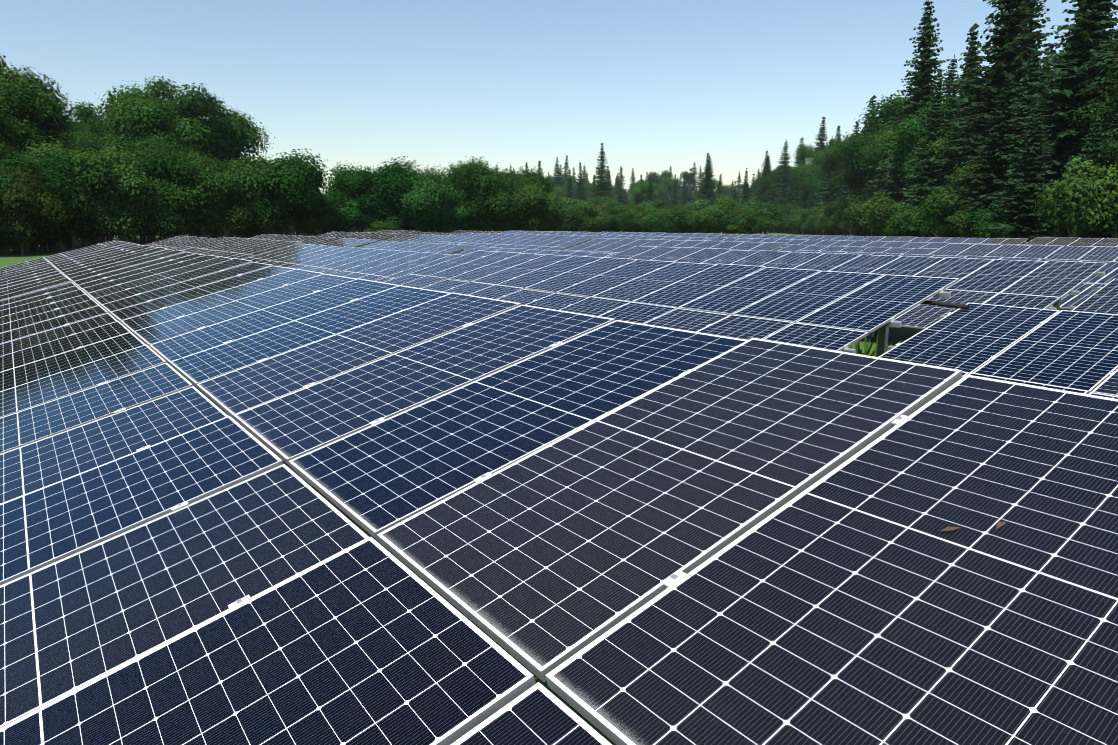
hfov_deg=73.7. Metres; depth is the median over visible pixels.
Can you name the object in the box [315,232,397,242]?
solar table
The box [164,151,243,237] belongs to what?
edge tree
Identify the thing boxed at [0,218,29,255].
bush
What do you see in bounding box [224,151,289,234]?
edge tree
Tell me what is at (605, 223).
bush
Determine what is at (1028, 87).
spruce tree
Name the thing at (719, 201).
bush
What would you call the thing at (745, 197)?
thin spruce tree
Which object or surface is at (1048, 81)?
spruce tree
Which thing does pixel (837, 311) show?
raised solar table
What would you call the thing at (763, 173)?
spruce tree
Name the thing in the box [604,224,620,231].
bush
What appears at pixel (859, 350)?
grass tufts
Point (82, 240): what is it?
bush
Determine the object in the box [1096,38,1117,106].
spruce tree
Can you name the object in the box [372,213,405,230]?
bush
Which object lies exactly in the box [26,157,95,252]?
edge tree
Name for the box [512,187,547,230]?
edge tree
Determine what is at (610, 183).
spruce tree
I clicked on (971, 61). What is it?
spruce tree
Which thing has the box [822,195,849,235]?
edge tree
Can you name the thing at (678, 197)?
spruce tree
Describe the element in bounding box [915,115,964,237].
low spruce tree
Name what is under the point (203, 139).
broadleaf tree
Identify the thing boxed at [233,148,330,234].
edge tree
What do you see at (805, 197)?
spruce tree
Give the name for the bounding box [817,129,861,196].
broadleaf tree
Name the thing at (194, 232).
bush
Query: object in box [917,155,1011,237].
edge tree
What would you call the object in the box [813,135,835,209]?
spruce tree
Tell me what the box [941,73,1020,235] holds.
spruce tree
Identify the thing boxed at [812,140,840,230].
spruce tree
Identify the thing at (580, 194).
spruce tree
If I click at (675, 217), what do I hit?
bush
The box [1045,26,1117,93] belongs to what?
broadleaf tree
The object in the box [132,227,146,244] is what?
bush
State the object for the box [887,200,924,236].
bush
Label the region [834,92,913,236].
broadleaf tree
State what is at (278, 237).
solar table
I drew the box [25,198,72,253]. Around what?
bush
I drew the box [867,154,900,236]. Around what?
spruce tree
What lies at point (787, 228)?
bush
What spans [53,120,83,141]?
broadleaf tree
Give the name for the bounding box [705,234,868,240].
solar table
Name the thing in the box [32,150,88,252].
edge tree
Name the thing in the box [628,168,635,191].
spruce tree
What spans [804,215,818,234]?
bush
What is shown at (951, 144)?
broadleaf tree
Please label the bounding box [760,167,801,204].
broadleaf tree
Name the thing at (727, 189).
broadleaf tree
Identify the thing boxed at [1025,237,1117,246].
solar table
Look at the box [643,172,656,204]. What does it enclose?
spruce tree
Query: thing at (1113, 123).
spruce tree
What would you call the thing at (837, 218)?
bush
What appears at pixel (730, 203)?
bush
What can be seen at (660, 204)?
bush
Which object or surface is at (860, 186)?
spruce tree
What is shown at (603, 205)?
bush
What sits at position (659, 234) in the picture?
solar table
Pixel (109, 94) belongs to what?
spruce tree
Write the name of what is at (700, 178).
spruce tree
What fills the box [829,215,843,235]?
bush
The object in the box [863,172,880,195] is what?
broadleaf tree
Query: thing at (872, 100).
spruce tree
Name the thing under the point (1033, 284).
solar table
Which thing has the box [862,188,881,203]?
edge tree
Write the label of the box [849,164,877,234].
spruce tree
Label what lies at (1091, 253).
solar table
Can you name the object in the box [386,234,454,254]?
solar table
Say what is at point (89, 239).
bush
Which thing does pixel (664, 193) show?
broadleaf tree
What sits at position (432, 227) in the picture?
bush
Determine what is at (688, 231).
bush
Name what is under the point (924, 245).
solar table
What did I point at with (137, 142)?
broadleaf tree
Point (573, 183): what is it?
broadleaf tree
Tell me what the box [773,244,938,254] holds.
solar table
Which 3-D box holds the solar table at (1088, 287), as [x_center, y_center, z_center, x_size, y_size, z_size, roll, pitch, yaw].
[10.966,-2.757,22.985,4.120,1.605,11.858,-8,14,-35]
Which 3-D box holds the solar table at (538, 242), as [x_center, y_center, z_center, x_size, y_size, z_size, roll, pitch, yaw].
[-3.686,-6.923,42.748,4.099,1.975,13.974,-8,14,-35]
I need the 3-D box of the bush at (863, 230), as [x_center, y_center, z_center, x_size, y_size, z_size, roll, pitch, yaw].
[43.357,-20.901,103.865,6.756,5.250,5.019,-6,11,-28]
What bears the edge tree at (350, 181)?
on the ground
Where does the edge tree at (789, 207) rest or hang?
on the ground
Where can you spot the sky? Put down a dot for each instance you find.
(663, 84)
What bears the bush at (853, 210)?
on the ground
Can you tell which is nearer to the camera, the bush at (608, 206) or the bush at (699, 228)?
the bush at (699, 228)
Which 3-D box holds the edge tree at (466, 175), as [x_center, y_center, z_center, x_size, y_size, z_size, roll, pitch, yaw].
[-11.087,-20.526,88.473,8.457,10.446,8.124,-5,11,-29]
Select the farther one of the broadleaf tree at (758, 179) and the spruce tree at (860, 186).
the broadleaf tree at (758, 179)
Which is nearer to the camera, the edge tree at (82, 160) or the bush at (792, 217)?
the edge tree at (82, 160)
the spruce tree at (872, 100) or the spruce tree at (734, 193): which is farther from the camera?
the spruce tree at (734, 193)
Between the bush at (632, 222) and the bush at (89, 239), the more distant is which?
the bush at (632, 222)
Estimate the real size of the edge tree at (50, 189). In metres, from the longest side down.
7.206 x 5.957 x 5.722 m
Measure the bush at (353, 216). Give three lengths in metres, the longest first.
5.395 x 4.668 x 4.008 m
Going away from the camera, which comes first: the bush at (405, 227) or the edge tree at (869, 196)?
the bush at (405, 227)
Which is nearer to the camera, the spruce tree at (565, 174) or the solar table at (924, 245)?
the solar table at (924, 245)
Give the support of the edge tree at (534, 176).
on the ground
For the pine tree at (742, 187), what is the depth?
214.77 m
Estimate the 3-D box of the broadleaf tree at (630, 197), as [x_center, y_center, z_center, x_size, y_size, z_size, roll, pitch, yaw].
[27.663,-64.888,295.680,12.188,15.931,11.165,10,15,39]
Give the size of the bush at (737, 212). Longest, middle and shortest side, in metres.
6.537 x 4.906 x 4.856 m
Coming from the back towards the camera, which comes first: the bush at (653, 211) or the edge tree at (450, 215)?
the bush at (653, 211)
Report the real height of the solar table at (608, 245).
1.873 m
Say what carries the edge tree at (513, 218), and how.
on the ground
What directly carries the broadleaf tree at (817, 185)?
on the ground
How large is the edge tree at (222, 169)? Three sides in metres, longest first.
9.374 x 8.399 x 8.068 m
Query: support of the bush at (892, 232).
on the ground
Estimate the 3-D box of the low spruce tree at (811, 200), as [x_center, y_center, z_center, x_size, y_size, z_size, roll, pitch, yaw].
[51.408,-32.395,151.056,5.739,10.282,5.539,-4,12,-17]
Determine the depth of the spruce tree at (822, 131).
172.31 m
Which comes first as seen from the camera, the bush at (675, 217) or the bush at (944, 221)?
the bush at (944, 221)
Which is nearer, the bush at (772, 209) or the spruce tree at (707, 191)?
the bush at (772, 209)
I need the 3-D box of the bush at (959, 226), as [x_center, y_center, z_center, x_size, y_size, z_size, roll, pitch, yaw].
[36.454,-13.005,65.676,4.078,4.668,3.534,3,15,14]
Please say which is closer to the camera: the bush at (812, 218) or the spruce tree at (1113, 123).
the spruce tree at (1113, 123)
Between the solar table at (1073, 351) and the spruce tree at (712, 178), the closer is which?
the solar table at (1073, 351)
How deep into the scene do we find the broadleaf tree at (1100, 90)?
59.78 m
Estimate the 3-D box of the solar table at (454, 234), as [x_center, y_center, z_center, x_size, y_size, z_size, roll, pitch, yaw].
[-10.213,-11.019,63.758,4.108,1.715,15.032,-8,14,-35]
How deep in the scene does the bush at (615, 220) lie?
110.85 m
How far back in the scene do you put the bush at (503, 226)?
91.05 m
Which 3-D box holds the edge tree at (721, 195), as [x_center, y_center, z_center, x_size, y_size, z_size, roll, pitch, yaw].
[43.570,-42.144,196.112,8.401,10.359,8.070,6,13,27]
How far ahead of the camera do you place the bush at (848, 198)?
105.72 m
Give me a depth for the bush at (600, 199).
141.32 m
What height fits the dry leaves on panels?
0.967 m
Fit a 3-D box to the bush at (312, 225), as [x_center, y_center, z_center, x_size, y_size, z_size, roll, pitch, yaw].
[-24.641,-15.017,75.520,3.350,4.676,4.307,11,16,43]
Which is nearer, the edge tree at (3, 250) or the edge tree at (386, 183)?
the edge tree at (3, 250)
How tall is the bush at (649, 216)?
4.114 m
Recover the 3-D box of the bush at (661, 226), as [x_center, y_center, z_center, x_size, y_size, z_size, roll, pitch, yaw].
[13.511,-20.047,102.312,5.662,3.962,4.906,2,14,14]
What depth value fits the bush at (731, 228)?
110.71 m
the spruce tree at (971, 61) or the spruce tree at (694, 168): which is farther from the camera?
the spruce tree at (694, 168)
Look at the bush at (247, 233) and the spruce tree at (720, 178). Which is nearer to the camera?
the bush at (247, 233)
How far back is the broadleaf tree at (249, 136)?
84.12 m
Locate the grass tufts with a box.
[850,335,900,356]
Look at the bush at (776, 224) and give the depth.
134.92 m
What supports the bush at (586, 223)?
on the ground
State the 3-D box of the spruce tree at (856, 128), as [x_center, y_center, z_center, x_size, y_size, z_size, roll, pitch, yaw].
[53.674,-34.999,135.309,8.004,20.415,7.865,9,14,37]
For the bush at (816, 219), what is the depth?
136.59 m
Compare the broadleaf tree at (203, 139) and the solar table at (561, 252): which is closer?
the solar table at (561, 252)
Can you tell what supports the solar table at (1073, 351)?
on the ground
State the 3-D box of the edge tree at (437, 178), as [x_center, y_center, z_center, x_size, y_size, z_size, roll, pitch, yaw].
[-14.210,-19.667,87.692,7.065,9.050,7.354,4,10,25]
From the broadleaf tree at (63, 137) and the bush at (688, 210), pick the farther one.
the bush at (688, 210)
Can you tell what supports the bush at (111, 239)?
on the ground
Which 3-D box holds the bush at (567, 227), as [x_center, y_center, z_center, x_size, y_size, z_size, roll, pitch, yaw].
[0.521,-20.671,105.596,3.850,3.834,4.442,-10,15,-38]
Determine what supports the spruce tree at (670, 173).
on the ground
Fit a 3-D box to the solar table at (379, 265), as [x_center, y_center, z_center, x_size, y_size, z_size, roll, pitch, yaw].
[-8.351,-3.225,24.908,4.101,1.764,15.032,-8,14,-35]
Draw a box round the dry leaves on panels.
[27,277,1005,530]
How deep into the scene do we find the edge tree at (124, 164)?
60.47 m
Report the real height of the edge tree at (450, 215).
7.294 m
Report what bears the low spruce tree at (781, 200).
on the ground
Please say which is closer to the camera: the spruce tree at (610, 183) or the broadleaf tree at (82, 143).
the broadleaf tree at (82, 143)
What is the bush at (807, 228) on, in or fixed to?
on the ground
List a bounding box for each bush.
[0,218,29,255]
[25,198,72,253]
[64,200,122,243]
[66,222,98,247]
[83,235,104,245]
[107,224,136,240]
[130,225,148,244]
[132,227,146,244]
[141,199,184,240]
[172,220,194,235]
[189,227,199,236]
[193,193,256,237]
[233,212,262,237]
[248,197,293,236]
[295,206,336,235]
[315,204,343,235]
[329,204,370,231]
[337,196,365,231]
[355,212,398,231]
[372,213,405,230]
[400,221,420,232]
[407,207,448,232]
[454,215,480,230]
[491,218,513,231]
[526,212,559,230]
[547,209,569,230]
[554,218,578,230]
[561,208,600,231]
[562,198,589,214]
[573,201,607,231]
[584,196,600,207]
[586,208,615,231]
[591,194,626,209]
[592,202,612,231]
[595,200,633,231]
[602,197,631,209]
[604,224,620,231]
[609,205,642,231]
[616,210,641,231]
[618,206,659,232]
[618,213,645,231]
[630,200,660,211]
[632,198,671,213]
[637,212,680,232]
[638,212,675,232]
[640,209,666,232]
[661,209,692,232]
[664,204,689,215]
[668,205,694,232]
[679,223,695,232]
[684,202,699,232]
[686,197,710,232]
[689,198,730,232]
[689,221,722,232]
[706,198,738,233]
[714,195,760,233]
[726,208,768,233]
[726,217,759,233]
[731,209,772,233]
[739,198,775,219]
[759,202,782,234]
[760,203,789,234]
[766,219,782,234]
[781,219,790,233]
[785,208,804,232]
[786,210,802,233]
[790,208,812,234]
[800,224,813,234]
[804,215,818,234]
[809,206,820,234]
[809,210,820,234]
[809,213,823,235]
[814,214,832,235]
[819,206,830,235]
[825,213,841,235]
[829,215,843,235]
[832,209,849,235]
[838,220,861,235]
[841,194,865,235]
[844,191,889,235]
[851,206,869,233]
[859,194,902,235]
[883,225,908,236]
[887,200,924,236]
[910,209,936,235]
[919,198,952,237]
[919,215,955,237]
[935,211,967,236]
[948,197,993,237]
[964,196,1032,234]
[969,208,1018,237]
[1031,153,1117,237]
[1080,157,1117,237]
[1093,188,1117,233]
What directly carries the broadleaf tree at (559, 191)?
on the ground
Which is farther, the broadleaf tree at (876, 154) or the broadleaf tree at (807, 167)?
the broadleaf tree at (807, 167)
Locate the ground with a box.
[0,229,1071,744]
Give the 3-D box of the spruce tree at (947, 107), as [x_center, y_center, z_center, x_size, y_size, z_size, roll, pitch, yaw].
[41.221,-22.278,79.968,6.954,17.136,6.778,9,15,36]
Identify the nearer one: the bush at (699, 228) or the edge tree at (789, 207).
the bush at (699, 228)
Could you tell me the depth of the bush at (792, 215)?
157.01 m
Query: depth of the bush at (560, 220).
98.34 m
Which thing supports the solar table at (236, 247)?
on the ground
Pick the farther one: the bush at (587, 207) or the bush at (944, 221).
the bush at (587, 207)
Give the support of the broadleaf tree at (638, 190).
on the ground
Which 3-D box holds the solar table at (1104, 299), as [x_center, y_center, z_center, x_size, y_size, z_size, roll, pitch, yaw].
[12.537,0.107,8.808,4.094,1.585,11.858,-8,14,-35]
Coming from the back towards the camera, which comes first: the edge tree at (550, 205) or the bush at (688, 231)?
the bush at (688, 231)
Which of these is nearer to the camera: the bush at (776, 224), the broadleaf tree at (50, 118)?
the broadleaf tree at (50, 118)
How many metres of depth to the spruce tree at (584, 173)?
303.13 m
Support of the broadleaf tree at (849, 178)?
on the ground
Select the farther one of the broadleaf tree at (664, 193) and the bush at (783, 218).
the broadleaf tree at (664, 193)
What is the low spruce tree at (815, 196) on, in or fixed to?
on the ground
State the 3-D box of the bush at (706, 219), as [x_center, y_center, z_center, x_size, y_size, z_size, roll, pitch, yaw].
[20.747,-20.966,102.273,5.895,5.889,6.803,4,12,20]
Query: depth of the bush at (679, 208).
112.32 m
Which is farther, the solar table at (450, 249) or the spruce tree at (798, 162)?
the spruce tree at (798, 162)
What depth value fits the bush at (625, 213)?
106.50 m
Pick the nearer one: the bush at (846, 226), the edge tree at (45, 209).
the edge tree at (45, 209)
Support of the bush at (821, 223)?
on the ground
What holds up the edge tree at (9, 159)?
on the ground
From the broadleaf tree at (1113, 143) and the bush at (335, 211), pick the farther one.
the bush at (335, 211)
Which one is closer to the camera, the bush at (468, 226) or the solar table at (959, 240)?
the solar table at (959, 240)
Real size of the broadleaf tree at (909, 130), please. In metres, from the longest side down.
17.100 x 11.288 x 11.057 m
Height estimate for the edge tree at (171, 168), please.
9.162 m
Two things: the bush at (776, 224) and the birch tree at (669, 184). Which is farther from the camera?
the birch tree at (669, 184)
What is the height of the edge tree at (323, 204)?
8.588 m
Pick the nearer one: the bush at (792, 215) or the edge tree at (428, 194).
the edge tree at (428, 194)
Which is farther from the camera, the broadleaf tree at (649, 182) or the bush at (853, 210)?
the broadleaf tree at (649, 182)
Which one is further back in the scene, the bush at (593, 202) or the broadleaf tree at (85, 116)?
the bush at (593, 202)
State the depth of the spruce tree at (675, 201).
194.03 m
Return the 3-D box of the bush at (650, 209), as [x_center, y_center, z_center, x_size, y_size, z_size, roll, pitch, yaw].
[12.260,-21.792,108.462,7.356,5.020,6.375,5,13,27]
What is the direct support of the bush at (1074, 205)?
on the ground
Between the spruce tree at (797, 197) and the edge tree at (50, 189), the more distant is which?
the spruce tree at (797, 197)
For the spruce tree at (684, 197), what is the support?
on the ground
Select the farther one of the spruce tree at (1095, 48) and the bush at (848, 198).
the bush at (848, 198)
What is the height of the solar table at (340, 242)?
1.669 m
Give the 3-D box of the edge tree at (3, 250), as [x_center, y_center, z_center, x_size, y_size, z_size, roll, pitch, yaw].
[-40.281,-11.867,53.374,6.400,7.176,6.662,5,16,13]
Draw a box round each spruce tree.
[102,92,113,142]
[536,161,547,195]
[551,157,565,195]
[559,165,565,192]
[562,155,570,182]
[564,170,576,200]
[573,162,588,201]
[583,166,588,179]
[588,143,615,203]
[588,175,596,202]
[606,172,614,200]
[611,166,629,206]
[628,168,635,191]
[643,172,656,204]
[665,166,673,202]
[667,174,680,210]
[673,178,681,206]
[680,170,692,204]
[680,176,688,205]
[690,161,698,203]
[693,166,704,200]
[696,153,718,207]
[698,155,719,206]
[716,174,724,194]
[716,180,721,194]
[727,181,733,196]
[729,181,740,204]
[736,171,741,193]
[740,168,750,204]
[754,151,771,230]
[754,156,772,200]
[763,140,791,229]
[770,191,787,232]
[771,154,790,205]
[789,138,807,198]
[791,166,802,232]
[797,117,827,201]
[798,185,818,233]
[798,189,817,233]
[799,190,808,205]
[807,186,828,234]
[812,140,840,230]
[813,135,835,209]
[814,177,831,232]
[824,184,847,235]
[829,183,850,233]
[830,121,860,201]
[835,126,840,141]
[836,95,876,212]
[848,166,869,235]
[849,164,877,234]
[860,125,896,235]
[865,0,949,236]
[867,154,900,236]
[894,68,951,236]
[901,0,1047,238]
[912,80,962,204]
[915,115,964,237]
[940,23,986,130]
[941,54,960,101]
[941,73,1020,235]
[955,50,980,105]
[965,0,1058,163]
[971,46,1048,237]
[975,98,1058,243]
[977,0,1117,237]
[1039,3,1117,124]
[1039,47,1053,81]
[1040,21,1081,235]
[1046,111,1112,237]
[1057,84,1117,237]
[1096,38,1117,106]
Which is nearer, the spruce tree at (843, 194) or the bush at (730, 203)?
the bush at (730, 203)
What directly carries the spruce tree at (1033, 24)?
on the ground
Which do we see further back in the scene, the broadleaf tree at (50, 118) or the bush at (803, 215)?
the bush at (803, 215)
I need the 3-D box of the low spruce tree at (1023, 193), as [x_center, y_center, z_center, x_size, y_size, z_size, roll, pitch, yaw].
[38.132,-15.548,60.648,7.202,12.866,7.324,-3,11,-15]
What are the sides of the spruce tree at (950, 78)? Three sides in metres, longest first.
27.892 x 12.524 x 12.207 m
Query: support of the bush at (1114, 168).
on the ground
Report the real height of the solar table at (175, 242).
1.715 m
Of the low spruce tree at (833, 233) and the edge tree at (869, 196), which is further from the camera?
the low spruce tree at (833, 233)
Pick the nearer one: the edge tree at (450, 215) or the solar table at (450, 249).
the solar table at (450, 249)
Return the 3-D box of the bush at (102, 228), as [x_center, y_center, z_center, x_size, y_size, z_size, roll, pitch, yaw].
[-37.811,-12.092,60.412,4.773,4.905,4.136,0,8,11]
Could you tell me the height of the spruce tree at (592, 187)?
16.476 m
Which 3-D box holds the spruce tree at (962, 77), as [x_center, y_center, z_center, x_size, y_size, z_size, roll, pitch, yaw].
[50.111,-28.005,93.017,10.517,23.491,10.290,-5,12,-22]
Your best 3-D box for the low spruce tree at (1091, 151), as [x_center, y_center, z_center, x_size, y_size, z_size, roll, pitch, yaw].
[40.010,-13.861,56.789,6.186,11.565,5.962,3,12,13]
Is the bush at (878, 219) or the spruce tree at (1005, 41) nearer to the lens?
the spruce tree at (1005, 41)
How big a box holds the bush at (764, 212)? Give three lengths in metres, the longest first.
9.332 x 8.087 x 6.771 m
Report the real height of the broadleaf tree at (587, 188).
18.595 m
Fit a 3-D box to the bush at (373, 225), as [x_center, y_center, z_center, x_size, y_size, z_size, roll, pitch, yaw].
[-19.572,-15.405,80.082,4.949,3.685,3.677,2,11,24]
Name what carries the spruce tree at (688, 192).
on the ground
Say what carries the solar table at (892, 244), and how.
on the ground
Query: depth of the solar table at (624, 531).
2.48 m
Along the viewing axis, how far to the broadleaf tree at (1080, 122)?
58.95 m
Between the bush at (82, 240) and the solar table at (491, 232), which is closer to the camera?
the bush at (82, 240)
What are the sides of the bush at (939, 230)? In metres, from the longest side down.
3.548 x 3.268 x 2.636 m
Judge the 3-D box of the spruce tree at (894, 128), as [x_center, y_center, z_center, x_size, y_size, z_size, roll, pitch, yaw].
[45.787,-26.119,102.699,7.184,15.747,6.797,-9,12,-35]
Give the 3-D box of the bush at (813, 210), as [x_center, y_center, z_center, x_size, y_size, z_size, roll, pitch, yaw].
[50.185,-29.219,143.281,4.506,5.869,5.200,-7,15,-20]
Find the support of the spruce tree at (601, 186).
on the ground
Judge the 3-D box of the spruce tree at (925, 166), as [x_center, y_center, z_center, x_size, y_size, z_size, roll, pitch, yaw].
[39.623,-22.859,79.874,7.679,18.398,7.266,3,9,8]
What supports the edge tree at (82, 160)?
on the ground
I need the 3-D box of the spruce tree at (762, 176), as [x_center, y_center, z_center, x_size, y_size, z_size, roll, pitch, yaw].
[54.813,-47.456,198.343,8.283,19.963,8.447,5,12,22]
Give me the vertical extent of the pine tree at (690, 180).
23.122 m
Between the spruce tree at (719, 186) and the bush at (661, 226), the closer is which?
the bush at (661, 226)
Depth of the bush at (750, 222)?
99.83 m
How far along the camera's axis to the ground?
15.85 m
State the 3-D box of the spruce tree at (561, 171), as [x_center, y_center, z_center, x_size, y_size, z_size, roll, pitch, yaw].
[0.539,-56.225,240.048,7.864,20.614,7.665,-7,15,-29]
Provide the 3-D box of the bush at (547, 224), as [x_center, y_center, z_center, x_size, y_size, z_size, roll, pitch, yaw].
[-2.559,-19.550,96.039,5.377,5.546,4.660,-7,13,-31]
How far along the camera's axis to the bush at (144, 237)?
74.44 m
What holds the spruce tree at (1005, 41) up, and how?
on the ground
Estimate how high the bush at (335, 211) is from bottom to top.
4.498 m
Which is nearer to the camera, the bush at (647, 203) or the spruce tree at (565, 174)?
the bush at (647, 203)
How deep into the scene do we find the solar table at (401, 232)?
72.89 m
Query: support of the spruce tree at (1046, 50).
on the ground
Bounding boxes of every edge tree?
[0,134,51,252]
[0,161,37,254]
[0,162,71,255]
[5,158,68,253]
[17,135,124,250]
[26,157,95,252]
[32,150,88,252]
[71,141,179,242]
[96,165,183,242]
[137,142,218,235]
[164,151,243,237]
[172,145,255,237]
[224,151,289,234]
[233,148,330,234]
[259,166,334,235]
[321,161,386,231]
[343,156,424,222]
[386,169,455,233]
[421,164,459,232]
[429,183,477,232]
[440,156,503,223]
[468,167,528,230]
[491,179,543,230]
[502,165,555,208]
[507,169,566,230]
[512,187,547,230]
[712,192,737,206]
[783,200,809,215]
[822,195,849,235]
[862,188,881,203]
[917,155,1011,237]
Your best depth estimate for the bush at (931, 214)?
71.90 m
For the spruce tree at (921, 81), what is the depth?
88.76 m
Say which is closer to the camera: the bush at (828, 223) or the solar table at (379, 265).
the solar table at (379, 265)
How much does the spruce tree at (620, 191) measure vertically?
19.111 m
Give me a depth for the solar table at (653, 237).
44.84 m
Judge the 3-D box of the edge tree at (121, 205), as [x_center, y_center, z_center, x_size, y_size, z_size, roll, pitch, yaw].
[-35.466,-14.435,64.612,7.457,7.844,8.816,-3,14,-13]
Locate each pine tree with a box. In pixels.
[681,168,694,201]
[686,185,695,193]
[739,181,751,194]
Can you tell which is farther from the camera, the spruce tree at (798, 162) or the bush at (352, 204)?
the spruce tree at (798, 162)
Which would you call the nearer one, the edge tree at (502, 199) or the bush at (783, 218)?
the edge tree at (502, 199)
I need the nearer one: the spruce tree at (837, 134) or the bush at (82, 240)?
the bush at (82, 240)
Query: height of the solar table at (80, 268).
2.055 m
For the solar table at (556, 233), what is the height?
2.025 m
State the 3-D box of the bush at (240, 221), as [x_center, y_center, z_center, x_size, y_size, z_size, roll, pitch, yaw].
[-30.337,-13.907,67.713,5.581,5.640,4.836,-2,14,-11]
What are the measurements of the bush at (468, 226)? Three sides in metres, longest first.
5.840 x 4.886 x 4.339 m
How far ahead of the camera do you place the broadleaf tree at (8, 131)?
59.98 m
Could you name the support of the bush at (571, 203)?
on the ground
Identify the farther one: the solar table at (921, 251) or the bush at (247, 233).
the bush at (247, 233)
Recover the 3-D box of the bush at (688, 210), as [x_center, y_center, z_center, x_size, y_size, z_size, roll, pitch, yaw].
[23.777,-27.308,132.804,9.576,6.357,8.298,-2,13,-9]
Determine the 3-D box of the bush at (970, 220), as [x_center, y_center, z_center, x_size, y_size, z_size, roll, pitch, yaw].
[38.034,-13.086,64.332,6.294,5.548,4.676,3,12,6]
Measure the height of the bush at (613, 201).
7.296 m
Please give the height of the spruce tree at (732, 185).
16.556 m
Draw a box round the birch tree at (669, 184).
[664,177,680,198]
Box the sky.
[0,0,1117,192]
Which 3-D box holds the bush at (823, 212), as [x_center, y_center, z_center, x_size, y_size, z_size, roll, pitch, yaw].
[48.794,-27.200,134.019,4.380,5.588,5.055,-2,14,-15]
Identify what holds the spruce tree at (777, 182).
on the ground
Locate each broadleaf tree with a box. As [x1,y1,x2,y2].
[0,54,80,249]
[0,81,47,156]
[40,126,78,246]
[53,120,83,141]
[64,127,114,243]
[67,99,106,242]
[88,76,242,234]
[91,96,190,241]
[171,117,225,164]
[173,95,274,237]
[549,186,563,198]
[561,175,589,195]
[574,182,595,201]
[623,190,634,204]
[627,181,659,232]
[631,178,658,200]
[644,170,672,201]
[721,184,737,195]
[749,167,781,193]
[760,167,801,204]
[790,137,841,194]
[800,168,828,204]
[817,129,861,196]
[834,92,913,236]
[835,127,878,194]
[855,126,899,185]
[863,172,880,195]
[890,94,960,185]
[925,116,985,184]
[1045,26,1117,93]
[1053,86,1117,177]
[1063,56,1117,161]
[1091,57,1117,168]
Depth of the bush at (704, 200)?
130.94 m
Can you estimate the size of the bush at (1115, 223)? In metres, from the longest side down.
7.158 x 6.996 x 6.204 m
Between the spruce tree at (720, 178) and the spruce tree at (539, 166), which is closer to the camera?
the spruce tree at (539, 166)
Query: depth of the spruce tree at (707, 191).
169.12 m
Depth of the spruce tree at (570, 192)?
171.05 m
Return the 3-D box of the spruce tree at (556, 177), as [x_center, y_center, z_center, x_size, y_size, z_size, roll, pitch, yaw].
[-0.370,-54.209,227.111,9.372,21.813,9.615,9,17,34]
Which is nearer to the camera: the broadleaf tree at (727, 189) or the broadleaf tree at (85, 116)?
the broadleaf tree at (85, 116)
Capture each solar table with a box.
[0,240,204,310]
[0,255,1117,744]
[144,236,215,249]
[171,237,302,258]
[244,244,461,281]
[250,234,307,240]
[267,237,377,252]
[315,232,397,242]
[358,241,471,254]
[372,230,419,240]
[383,250,968,356]
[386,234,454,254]
[418,232,460,235]
[435,233,597,253]
[451,231,501,233]
[457,247,613,256]
[499,231,600,235]
[562,235,708,250]
[564,238,787,253]
[596,232,709,236]
[607,246,1107,336]
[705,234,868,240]
[709,238,909,247]
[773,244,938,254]
[795,250,1117,308]
[862,236,1027,244]
[879,303,1117,398]
[900,242,1106,254]
[930,243,1117,261]
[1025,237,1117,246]
[1070,279,1117,314]
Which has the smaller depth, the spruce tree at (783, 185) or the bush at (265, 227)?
the bush at (265, 227)
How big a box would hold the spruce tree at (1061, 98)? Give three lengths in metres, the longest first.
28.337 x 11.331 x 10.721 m
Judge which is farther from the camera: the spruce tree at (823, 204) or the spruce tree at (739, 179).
the spruce tree at (739, 179)
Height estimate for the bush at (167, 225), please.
5.384 m
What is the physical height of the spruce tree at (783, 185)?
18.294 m
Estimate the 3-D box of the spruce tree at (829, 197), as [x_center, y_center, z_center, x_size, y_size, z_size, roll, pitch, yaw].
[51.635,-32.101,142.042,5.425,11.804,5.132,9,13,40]
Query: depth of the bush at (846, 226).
111.36 m
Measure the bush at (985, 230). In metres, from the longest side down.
4.935 x 3.731 x 3.666 m
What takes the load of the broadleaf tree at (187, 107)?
on the ground
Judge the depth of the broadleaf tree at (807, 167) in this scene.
158.01 m
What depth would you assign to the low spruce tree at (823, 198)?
145.59 m

